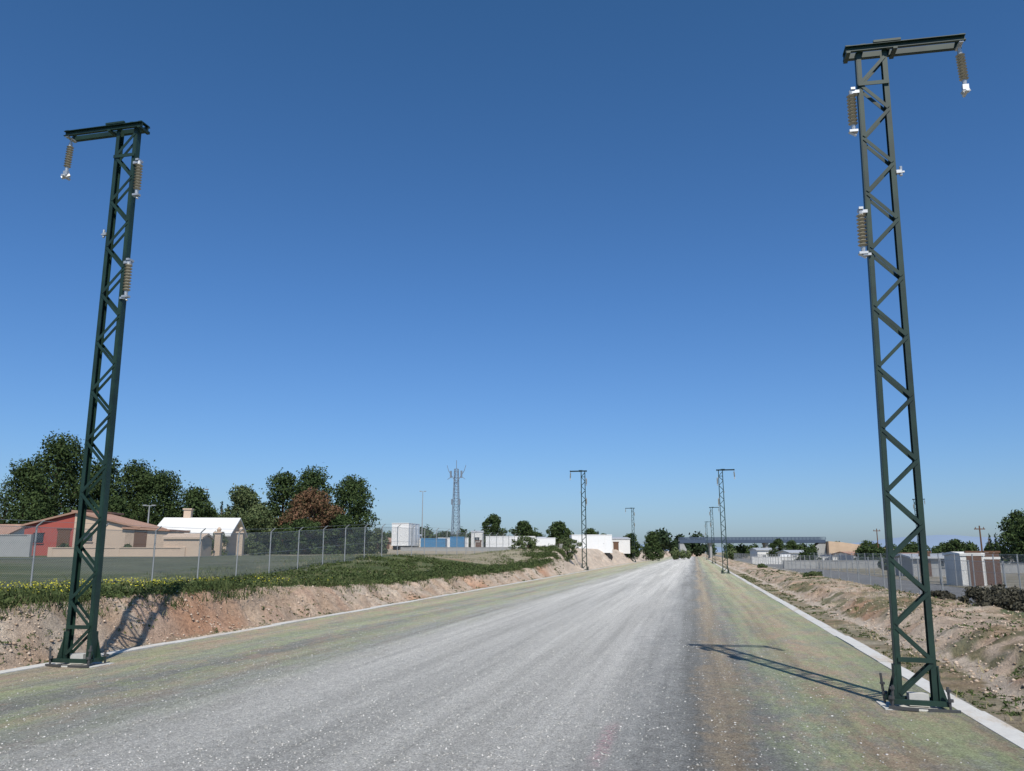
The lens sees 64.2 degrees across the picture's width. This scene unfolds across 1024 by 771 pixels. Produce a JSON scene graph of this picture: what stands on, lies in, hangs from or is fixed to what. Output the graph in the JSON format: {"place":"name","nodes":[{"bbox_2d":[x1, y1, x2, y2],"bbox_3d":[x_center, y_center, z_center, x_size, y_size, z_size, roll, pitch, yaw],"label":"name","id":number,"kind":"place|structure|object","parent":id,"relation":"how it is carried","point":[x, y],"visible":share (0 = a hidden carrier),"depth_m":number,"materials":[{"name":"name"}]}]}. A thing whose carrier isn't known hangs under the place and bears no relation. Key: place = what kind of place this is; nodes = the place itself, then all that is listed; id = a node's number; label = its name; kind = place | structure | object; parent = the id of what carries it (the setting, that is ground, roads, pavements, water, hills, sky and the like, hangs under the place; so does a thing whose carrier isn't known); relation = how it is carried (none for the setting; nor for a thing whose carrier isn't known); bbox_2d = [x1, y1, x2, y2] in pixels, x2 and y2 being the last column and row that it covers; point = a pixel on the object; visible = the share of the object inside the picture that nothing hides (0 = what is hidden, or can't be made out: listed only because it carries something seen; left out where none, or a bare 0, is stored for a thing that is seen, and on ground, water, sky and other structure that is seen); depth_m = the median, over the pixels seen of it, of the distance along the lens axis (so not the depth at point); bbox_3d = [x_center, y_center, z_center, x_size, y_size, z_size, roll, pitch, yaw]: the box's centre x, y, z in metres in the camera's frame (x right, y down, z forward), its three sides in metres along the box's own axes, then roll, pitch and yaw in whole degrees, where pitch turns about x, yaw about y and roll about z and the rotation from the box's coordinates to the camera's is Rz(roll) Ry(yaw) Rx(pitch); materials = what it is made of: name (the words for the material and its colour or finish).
{"place":"outdoors","nodes":[
{"label":"outdoors","id":0,"kind":"place"},
{"bbox_2d":[24,514,118,555],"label":"walls","id":1,"kind":"structure","parent":0,"point":[59,522],"depth_m":59.12,"materials":[{"name":"paint"}]},
{"bbox_2d":[56,528,70,546],"bbox_3d":[-32.400,11.301,58.901,1.050,2.000,0.103,0,-12,0],"label":"door","id":2,"kind":"structure","parent":1,"relation":"attached to","point":[62,531],"depth_m":58.96,"materials":[{"name":"brown wood"}]},
{"bbox_2d":[21,510,123,526],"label":"roof","id":3,"kind":"structure","parent":1,"relation":"on","point":[62,515],"depth_m":59.13,"materials":[{"name":"ceramic"}]},
{"bbox_2d":[0,548,543,593],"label":"grass","id":4,"kind":"structure","parent":0,"point":[294,561],"depth_m":42.60,"materials":[{"name":"plant"}]},
{"bbox_2d":[0,553,555,618],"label":"dry grass","id":5,"kind":"structure","parent":0,"point":[266,575],"depth_m":33.51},
{"bbox_2d":[0,556,1023,770],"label":"gravel road","id":6,"kind":"structure","parent":0,"point":[702,586],"depth_m":9.58,"materials":[{"name":"gravel"}]},
{"bbox_2d":[0,548,1023,731],"bbox_3d":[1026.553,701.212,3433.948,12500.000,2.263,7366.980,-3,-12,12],"label":"ground","id":7,"kind":"structure","parent":0,"point":[186,625],"depth_m":19.31,"materials":[{"name":"soil"}]},
{"bbox_2d":[0,534,33,556],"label":"garden wall","id":8,"kind":"structure","parent":7,"relation":"on","point":[6,547],"depth_m":54.92,"materials":[{"name":"concrete"}]},
{"bbox_2d":[0,458,50,523],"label":"pine tree","id":9,"kind":"object","parent":7,"relation":"on","point":[15,491],"visible":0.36,"depth_m":79.53,"materials":[{"name":"green plant"}]},
{"bbox_2d":[1,431,100,523],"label":"pine tree","id":10,"kind":"object","parent":7,"relation":"on","point":[63,474],"visible":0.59,"depth_m":78.33,"materials":[{"name":"green plant"}]},
{"bbox_2d":[45,120,149,667],"bbox_3d":[-6.910,-0.094,13.123,1.652,8.879,0.599,-3,-12,12],"label":"catenary mast","id":11,"kind":"object","parent":7,"relation":"on","point":[68,657],"visible":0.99,"depth_m":12.99,"materials":[{"name":"green metal"}]},
{"bbox_2d":[69,456,132,512],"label":"pine tree","id":12,"kind":"object","parent":7,"relation":"on","point":[97,467],"visible":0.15,"depth_m":81.48,"materials":[{"name":"green plant"}]},
{"bbox_2d":[72,513,134,546],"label":"walls","id":13,"kind":"structure","parent":7,"relation":"on","point":[114,527],"depth_m":58.08,"materials":[{"name":"paint"}]},
{"bbox_2d":[71,510,165,528],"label":"roof","id":14,"kind":"structure","parent":13,"relation":"on","point":[122,520],"depth_m":59.81,"materials":[{"name":"ceramic"}]},
{"bbox_2d":[93,493,134,519],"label":"olive tree","id":15,"kind":"object","parent":7,"relation":"on","point":[115,505],"visible":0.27,"depth_m":78.97,"materials":[{"name":"green plant"}]},
{"bbox_2d":[47,547,185,556],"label":"garden wall","id":16,"kind":"structure","parent":7,"relation":"on","point":[66,551],"depth_m":55.33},
{"bbox_2d":[112,459,156,520],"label":"pine tree","id":17,"kind":"object","parent":7,"relation":"on","point":[129,478],"visible":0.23,"depth_m":84.86,"materials":[{"name":"green plant"}]},
{"bbox_2d":[122,527,187,546],"bbox_3d":[-26.000,11.382,59.424,3.400,2.050,3.400,0,-12,0],"label":"beige annex","id":18,"kind":"object","parent":7,"relation":"on","point":[167,531],"visible":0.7,"depth_m":57.97,"materials":[{"name":"paint"}]},
{"bbox_2d":[133,529,146,546],"bbox_3d":[-26.400,11.101,57.921,1.050,2.000,0.103,0,-12,0],"label":"door","id":19,"kind":"structure","parent":18,"relation":"in","point":[142,539],"depth_m":57.95,"materials":[{"name":"brown wood"}]},
{"bbox_2d":[1,576,318,591],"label":"yellow wildflowers","id":20,"kind":"object","parent":7,"relation":"on","point":[155,580],"visible":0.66,"depth_m":19.46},
{"bbox_2d":[125,466,196,524],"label":"pine tree","id":21,"kind":"object","parent":7,"relation":"on","point":[161,489],"visible":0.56,"depth_m":83.42,"materials":[{"name":"green plant"}]},
{"bbox_2d":[162,533,213,556],"bbox_3d":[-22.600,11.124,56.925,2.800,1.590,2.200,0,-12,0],"label":"house","id":22,"kind":"structure","parent":7,"relation":"on","point":[207,544],"depth_m":56.00,"materials":[{"name":"paint"}]},
{"bbox_2d":[166,483,219,517],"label":"pine tree","id":23,"kind":"object","parent":7,"relation":"on","point":[197,500],"visible":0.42,"depth_m":84.46,"materials":[{"name":"green plant"}]},
{"bbox_2d":[213,527,223,555],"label":"gate pillar","id":24,"kind":"structure","parent":7,"relation":"on","point":[217,542],"depth_m":58.75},
{"bbox_2d":[211,525,239,555],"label":"walls","id":25,"kind":"structure","parent":7,"relation":"on","point":[237,528],"depth_m":64.30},
{"bbox_2d":[157,517,247,537],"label":"roof","id":26,"kind":"structure","parent":25,"relation":"on","point":[225,525],"depth_m":63.83,"materials":[{"name":"metal"}]},
{"bbox_2d":[236,527,245,555],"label":"gate pillar","id":27,"kind":"structure","parent":7,"relation":"on","point":[240,541],"depth_m":58.75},
{"bbox_2d":[215,483,275,549],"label":"ash tree","id":28,"kind":"object","parent":7,"relation":"on","point":[242,497],"visible":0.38,"depth_m":84.27,"materials":[{"name":"green plant"}]},
{"bbox_2d":[0,552,502,596],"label":"field ground cover","id":29,"kind":"object","parent":7,"relation":"on","point":[442,565],"visible":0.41,"depth_m":42.47,"materials":[{"name":"plant"}]},
{"bbox_2d":[0,519,515,588],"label":"chain link fence","id":30,"kind":"object","parent":7,"relation":"on","point":[196,553],"visible":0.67,"depth_m":35.80,"materials":[{"name":"metal"}]},
{"bbox_2d":[249,542,268,555],"bbox_3d":[-18.549,11.963,59.804,1.442,1.066,1.363,-3,-12,12],"label":"garden shrub","id":31,"kind":"object","parent":7,"relation":"on","point":[256,548],"visible":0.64,"depth_m":59.61,"materials":[{"name":"green plant"}]},
{"bbox_2d":[238,503,282,554],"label":"ash tree","id":32,"kind":"object","parent":7,"relation":"on","point":[255,518],"visible":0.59,"depth_m":77.83,"materials":[{"name":"green plant"}]},
{"bbox_2d":[1,571,520,669],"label":"bank stones","id":33,"kind":"object","parent":7,"relation":"on","point":[58,640],"visible":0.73,"depth_m":17.42,"materials":[{"name":"stone"}]},
{"bbox_2d":[261,467,298,544],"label":"pine tree","id":34,"kind":"object","parent":7,"relation":"on","point":[278,480],"visible":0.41,"depth_m":90.68,"materials":[{"name":"green plant"}]},
{"bbox_2d":[0,566,563,665],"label":"kerb weeds","id":35,"kind":"object","parent":7,"relation":"on","point":[216,631],"visible":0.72,"depth_m":17.29,"materials":[{"name":"plant"}]},
{"bbox_2d":[0,544,569,620],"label":"bank weeds","id":36,"kind":"object","parent":7,"relation":"on","point":[521,564],"visible":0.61,"depth_m":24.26,"materials":[{"name":"plant"}]},
{"bbox_2d":[268,518,336,554],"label":"ash tree","id":37,"kind":"object","parent":7,"relation":"on","point":[297,526],"visible":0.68,"depth_m":76.90,"materials":[{"name":"green plant"}]},
{"bbox_2d":[279,464,335,529],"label":"pine tree","id":38,"kind":"object","parent":7,"relation":"on","point":[309,478],"visible":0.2,"depth_m":89.89,"materials":[{"name":"green plant"}]},
{"bbox_2d":[272,486,347,553],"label":"plum tree","id":39,"kind":"object","parent":7,"relation":"on","point":[310,500],"visible":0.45,"depth_m":81.03,"materials":[{"name":"red plant"}]},
{"bbox_2d":[0,560,646,673],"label":"concrete edging","id":40,"kind":"object","parent":7,"relation":"on","point":[123,651],"visible":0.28,"depth_m":17.05,"materials":[{"name":"concrete"}]},
{"bbox_2d":[322,514,365,554],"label":"ash tree","id":41,"kind":"object","parent":7,"relation":"on","point":[344,520],"visible":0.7,"depth_m":80.09,"materials":[{"name":"green plant"}]},
{"bbox_2d":[260,524,434,546],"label":"distant trees","id":42,"kind":"object","parent":7,"relation":"on","point":[428,535],"visible":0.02,"depth_m":188.90,"materials":[{"name":"plant"}]},
{"bbox_2d":[324,473,379,553],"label":"pine tree","id":43,"kind":"object","parent":7,"relation":"on","point":[356,496],"visible":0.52,"depth_m":88.11,"materials":[{"name":"green plant"}]},
{"bbox_2d":[367,527,388,553],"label":"olive tree","id":44,"kind":"object","parent":7,"relation":"on","point":[375,541],"visible":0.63,"depth_m":85.91,"materials":[{"name":"green plant"}]},
{"bbox_2d":[391,523,421,549],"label":"box truck","id":45,"kind":"object","parent":7,"relation":"on","point":[415,542],"visible":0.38,"depth_m":111.04,"materials":[{"name":"white paint"}]},
{"bbox_2d":[421,538,446,546],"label":"shipping container","id":46,"kind":"object","parent":7,"relation":"on","point":[433,540],"visible":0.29,"depth_m":113.77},
{"bbox_2d":[447,460,465,535],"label":"telecom tower","id":47,"kind":"structure","parent":7,"relation":"on","point":[454,491],"depth_m":148.86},
{"bbox_2d":[450,537,464,546],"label":"shipping container","id":48,"kind":"object","parent":7,"relation":"on","point":[456,542],"visible":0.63,"depth_m":112.79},
{"bbox_2d":[372,526,573,548],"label":"distant trees","id":49,"kind":"object","parent":7,"relation":"on","point":[390,535],"visible":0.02,"depth_m":251.05,"materials":[{"name":"plant"}]},
{"bbox_2d":[471,531,483,546],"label":"shed","id":50,"kind":"structure","parent":7,"relation":"on","point":[476,536],"depth_m":116.73,"materials":[{"name":"white"}]},
{"bbox_2d":[402,547,559,550],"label":"concrete wall","id":51,"kind":"structure","parent":7,"relation":"on","point":[449,548],"depth_m":103.84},
{"bbox_2d":[481,513,506,538],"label":"pine tree","id":52,"kind":"object","parent":7,"relation":"on","point":[493,519],"visible":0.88,"depth_m":127.61,"materials":[{"name":"green plant"}]},
{"bbox_2d":[486,536,534,546],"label":"semi trailer","id":53,"kind":"object","parent":7,"relation":"on","point":[502,542],"visible":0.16,"depth_m":108.84,"materials":[{"name":"white paint"}]},
{"bbox_2d":[508,520,537,537],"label":"pine tree","id":54,"kind":"object","parent":7,"relation":"on","point":[523,528],"visible":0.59,"depth_m":129.45,"materials":[{"name":"green plant"}]},
{"bbox_2d":[508,535,537,548],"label":"scrub bush","id":55,"kind":"object","parent":7,"relation":"on","point":[515,544],"visible":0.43,"depth_m":76.06,"materials":[{"name":"green plant"}]},
{"bbox_2d":[516,537,536,548],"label":"scrub bush","id":56,"kind":"object","parent":7,"relation":"on","point":[531,544],"visible":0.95,"depth_m":69.95,"materials":[{"name":"green plant"}]},
{"bbox_2d":[535,538,554,545],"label":"semi trailer","id":57,"kind":"object","parent":7,"relation":"on","point":[545,541],"visible":0.1,"depth_m":114.80,"materials":[{"name":"white paint"}]},
{"bbox_2d":[546,520,570,546],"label":"pine tree","id":58,"kind":"object","parent":7,"relation":"on","point":[559,531],"visible":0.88,"depth_m":127.03,"materials":[{"name":"green plant"}]},
{"bbox_2d":[555,537,581,547],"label":"scrub bush","id":59,"kind":"object","parent":7,"relation":"on","point":[574,541],"visible":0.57,"depth_m":82.89,"materials":[{"name":"green plant"}]},
{"bbox_2d":[561,540,577,559],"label":"scrub bush","id":60,"kind":"object","parent":7,"relation":"on","point":[566,548],"visible":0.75,"depth_m":72.05,"materials":[{"name":"green plant"}]},
{"bbox_2d":[570,470,588,569],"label":"catenary mast","id":61,"kind":"object","parent":7,"relation":"on","point":[585,500],"visible":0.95,"depth_m":76.08,"materials":[{"name":"green metal"}]},
{"bbox_2d":[569,535,612,559],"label":"semi trailer","id":62,"kind":"object","parent":7,"relation":"on","point":[595,541],"visible":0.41,"depth_m":108.84,"materials":[{"name":"white paint"}]},
{"bbox_2d":[612,537,630,553],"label":"warehouse","id":63,"kind":"structure","parent":7,"relation":"on","point":[621,544],"depth_m":133.48,"materials":[{"name":"paint"}]},
{"bbox_2d":[625,533,641,559],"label":"pine tree","id":64,"kind":"object","parent":7,"relation":"on","point":[636,551],"visible":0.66,"depth_m":136.84,"materials":[{"name":"green plant"}]},
{"bbox_2d":[639,530,661,560],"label":"pine tree","id":65,"kind":"object","parent":7,"relation":"on","point":[651,540],"visible":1,"depth_m":156.28,"materials":[{"name":"green plant"}]},
{"bbox_2d":[647,528,708,556],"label":"distant trees","id":66,"kind":"object","parent":7,"relation":"on","point":[664,540],"visible":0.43,"depth_m":315.00,"materials":[{"name":"green plant"}]},
{"bbox_2d":[709,507,718,563],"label":"catenary mast","id":67,"kind":"object","parent":7,"relation":"on","point":[713,533],"visible":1,"depth_m":119.54,"materials":[{"name":"green metal"}]},
{"bbox_2d":[659,546,772,559],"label":"distant trees","id":68,"kind":"object","parent":7,"relation":"on","point":[677,554],"visible":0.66,"depth_m":177.84,"materials":[{"name":"green plant"}]},
{"bbox_2d":[716,469,734,573],"bbox_3d":[17.064,10.710,64.509,1.522,8.233,0.555,-3,-12,12],"label":"catenary mast","id":69,"kind":"object","parent":7,"relation":"on","point":[723,491],"visible":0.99,"depth_m":64.67,"materials":[{"name":"green metal"}]},
{"bbox_2d":[678,537,825,557],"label":"road bridge","id":70,"kind":"structure","parent":7,"relation":"on","point":[820,544],"depth_m":226.68,"materials":[{"name":"concrete"}]},
{"bbox_2d":[750,549,772,559],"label":"walls","id":71,"kind":"structure","parent":7,"relation":"on","point":[757,552],"depth_m":193.08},
{"bbox_2d":[766,538,788,556],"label":"pine tree","id":72,"kind":"object","parent":7,"relation":"on","point":[778,544],"visible":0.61,"depth_m":171.00,"materials":[{"name":"green plant"}]},
{"bbox_2d":[785,540,799,549],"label":"pine tree","id":73,"kind":"object","parent":7,"relation":"on","point":[791,544],"visible":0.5,"depth_m":176.03,"materials":[{"name":"green plant"}]},
{"bbox_2d":[751,556,854,563],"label":"concrete wall","id":74,"kind":"structure","parent":7,"relation":"on","point":[765,560],"depth_m":122.93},
{"bbox_2d":[694,540,1001,554],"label":"distant trees","id":75,"kind":"object","parent":7,"relation":"on","point":[941,545],"visible":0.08,"depth_m":418.62,"materials":[{"name":"plant"}]},
{"bbox_2d":[826,541,893,554],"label":"approach embankment","id":76,"kind":"structure","parent":7,"relation":"on","point":[832,547],"depth_m":219.39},
{"bbox_2d":[727,540,994,557],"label":"distant trees","id":77,"kind":"object","parent":7,"relation":"on","point":[743,549],"visible":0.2,"depth_m":232.25,"materials":[{"name":"plant"}]},
{"bbox_2d":[704,557,1023,749],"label":"concrete edging","id":78,"kind":"object","parent":7,"relation":"on","point":[1013,735],"visible":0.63,"depth_m":10.43,"materials":[{"name":"concrete"}]},
{"bbox_2d":[854,545,873,559],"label":"pine tree","id":79,"kind":"object","parent":7,"relation":"on","point":[864,549],"visible":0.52,"depth_m":115.15,"materials":[{"name":"green plant"}]},
{"bbox_2d":[734,553,1023,604],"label":"chain link fence","id":80,"kind":"object","parent":7,"relation":"on","point":[969,576],"visible":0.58,"depth_m":34.21,"materials":[{"name":"metal"}]},
{"bbox_2d":[736,569,1023,732],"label":"verge weeds","id":81,"kind":"object","parent":7,"relation":"on","point":[1014,713],"visible":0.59,"depth_m":15.43,"materials":[{"name":"plant"}]},
{"bbox_2d":[782,560,1014,568],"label":"concrete wall","id":82,"kind":"structure","parent":7,"relation":"on","point":[824,561],"depth_m":90.40,"materials":[{"name":"concrete"}]},
{"bbox_2d":[780,579,1023,710],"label":"verge stones","id":83,"kind":"object","parent":7,"relation":"on","point":[986,670],"visible":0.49,"depth_m":15.28,"materials":[{"name":"stone"}]},
{"bbox_2d":[788,553,1023,589],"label":"chain link fence","id":84,"kind":"object","parent":7,"relation":"on","point":[971,555],"visible":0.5,"depth_m":44.66,"materials":[{"name":"metal"}]},
{"bbox_2d":[842,33,970,712],"bbox_3d":[4.837,-0.398,9.516,1.492,8.032,0.545,-1,-12,12],"label":"catenary mast","id":85,"kind":"object","parent":7,"relation":"on","point":[896,697],"visible":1,"depth_m":9.59,"materials":[{"name":"green metal"}]},
{"bbox_2d":[899,543,916,552],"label":"pine tree","id":86,"kind":"object","parent":7,"relation":"on","point":[908,548],"visible":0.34,"depth_m":119.03,"materials":[{"name":"green plant"}]},
{"bbox_2d":[894,551,945,576],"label":"garage","id":87,"kind":"structure","parent":7,"relation":"on","point":[929,553],"depth_m":61.10,"materials":[{"name":"white concrete"}]},
{"bbox_2d":[930,590,955,599],"bbox_3d":[12.988,6.413,24.731,1.228,0.511,1.410,-5,-13,25],"label":"scrub bush","id":88,"kind":"object","parent":7,"relation":"on","point":[944,595],"visible":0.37,"depth_m":24.46,"materials":[{"name":"green plant"}]},
{"bbox_2d":[941,539,967,552],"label":"pine tree","id":89,"kind":"object","parent":7,"relation":"on","point":[955,545],"visible":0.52,"depth_m":117.22,"materials":[{"name":"green plant"}]},
{"bbox_2d":[942,551,986,585],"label":"white shed","id":90,"kind":"structure","parent":7,"relation":"on","point":[979,558],"depth_m":44.29,"materials":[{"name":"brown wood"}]},
{"bbox_2d":[964,551,984,585],"bbox_3d":[25.072,9.929,44.192,1.000,1.910,0.103,1,-12,-6],"label":"door","id":91,"kind":"structure","parent":90,"relation":"in","point":[979,558],"depth_m":44.19,"materials":[{"name":"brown wood"}]},
{"bbox_2d":[947,584,988,603],"bbox_3d":[12.762,5.897,22.376,1.606,0.856,1.801,1,-12,-6],"label":"scrub bush","id":92,"kind":"object","parent":7,"relation":"on","point":[970,591],"visible":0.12,"depth_m":22.47,"materials":[{"name":"green plant"}]},
{"bbox_2d":[982,551,1001,584],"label":"white shed","id":93,"kind":"structure","parent":7,"relation":"on","point":[996,553],"depth_m":45.27,"materials":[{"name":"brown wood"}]},
{"bbox_2d":[982,551,1001,584],"bbox_3d":[26.683,10.147,45.262,1.000,1.910,0.103,1,-12,-6],"label":"door","id":94,"kind":"structure","parent":93,"relation":"in","point":[996,553],"depth_m":45.26,"materials":[{"name":"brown wood"}]},
{"bbox_2d":[972,593,1012,610],"bbox_3d":[11.644,5.271,19.672,1.142,0.516,1.030,11,-16,-44],"label":"scrub bush","id":95,"kind":"object","parent":7,"relation":"on","point":[990,601],"visible":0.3,"depth_m":19.58,"materials":[{"name":"green plant"}]},
{"bbox_2d":[973,582,1023,604],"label":"scrub bush","id":96,"kind":"object","parent":7,"relation":"on","point":[999,589],"visible":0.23,"depth_m":20.55,"materials":[{"name":"green plant"}]},
{"bbox_2d":[981,590,1023,612],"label":"scrub bush","id":97,"kind":"object","parent":7,"relation":"on","point":[1015,605],"visible":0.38,"depth_m":19.02,"materials":[{"name":"green plant"}]},
{"bbox_2d":[995,508,1023,563],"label":"pine tree","id":98,"kind":"object","parent":7,"relation":"on","point":[1014,515],"visible":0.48,"depth_m":78.69,"materials":[{"name":"green plant"}]},
{"bbox_2d":[1000,564,1023,572],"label":"concrete wall","id":99,"kind":"structure","parent":7,"relation":"on","point":[1021,567],"depth_m":70.40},
{"bbox_2d":[1007,516,1023,563],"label":"pine tree","id":100,"kind":"object","parent":7,"relation":"on","point":[1018,548],"visible":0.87,"depth_m":73.79,"materials":[{"name":"green plant"}]},
{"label":"walls","id":101,"kind":"object","parent":7,"relation":"on","visible":0},
{"bbox_2d":[0,524,23,533],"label":"roof","id":102,"kind":"structure","parent":101,"relation":"on","point":[6,528],"depth_m":66.12,"materials":[{"name":"ceramic"}]},
{"bbox_2d":[0,0,1023,547],"label":"sky","id":103,"kind":"structure","parent":0,"point":[526,245],"materials":[{"name":"blue"}]},
{"bbox_2d":[368,535,1019,551],"bbox_3d":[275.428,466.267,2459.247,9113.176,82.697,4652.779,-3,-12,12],"label":"hills","id":104,"kind":"structure","parent":0,"point":[933,540],"depth_m":3604.09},
{"bbox_2d":[748,570,1023,730],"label":"dry grass","id":105,"kind":"structure","parent":0,"point":[912,597],"depth_m":17.07,"materials":[{"name":"plant"}]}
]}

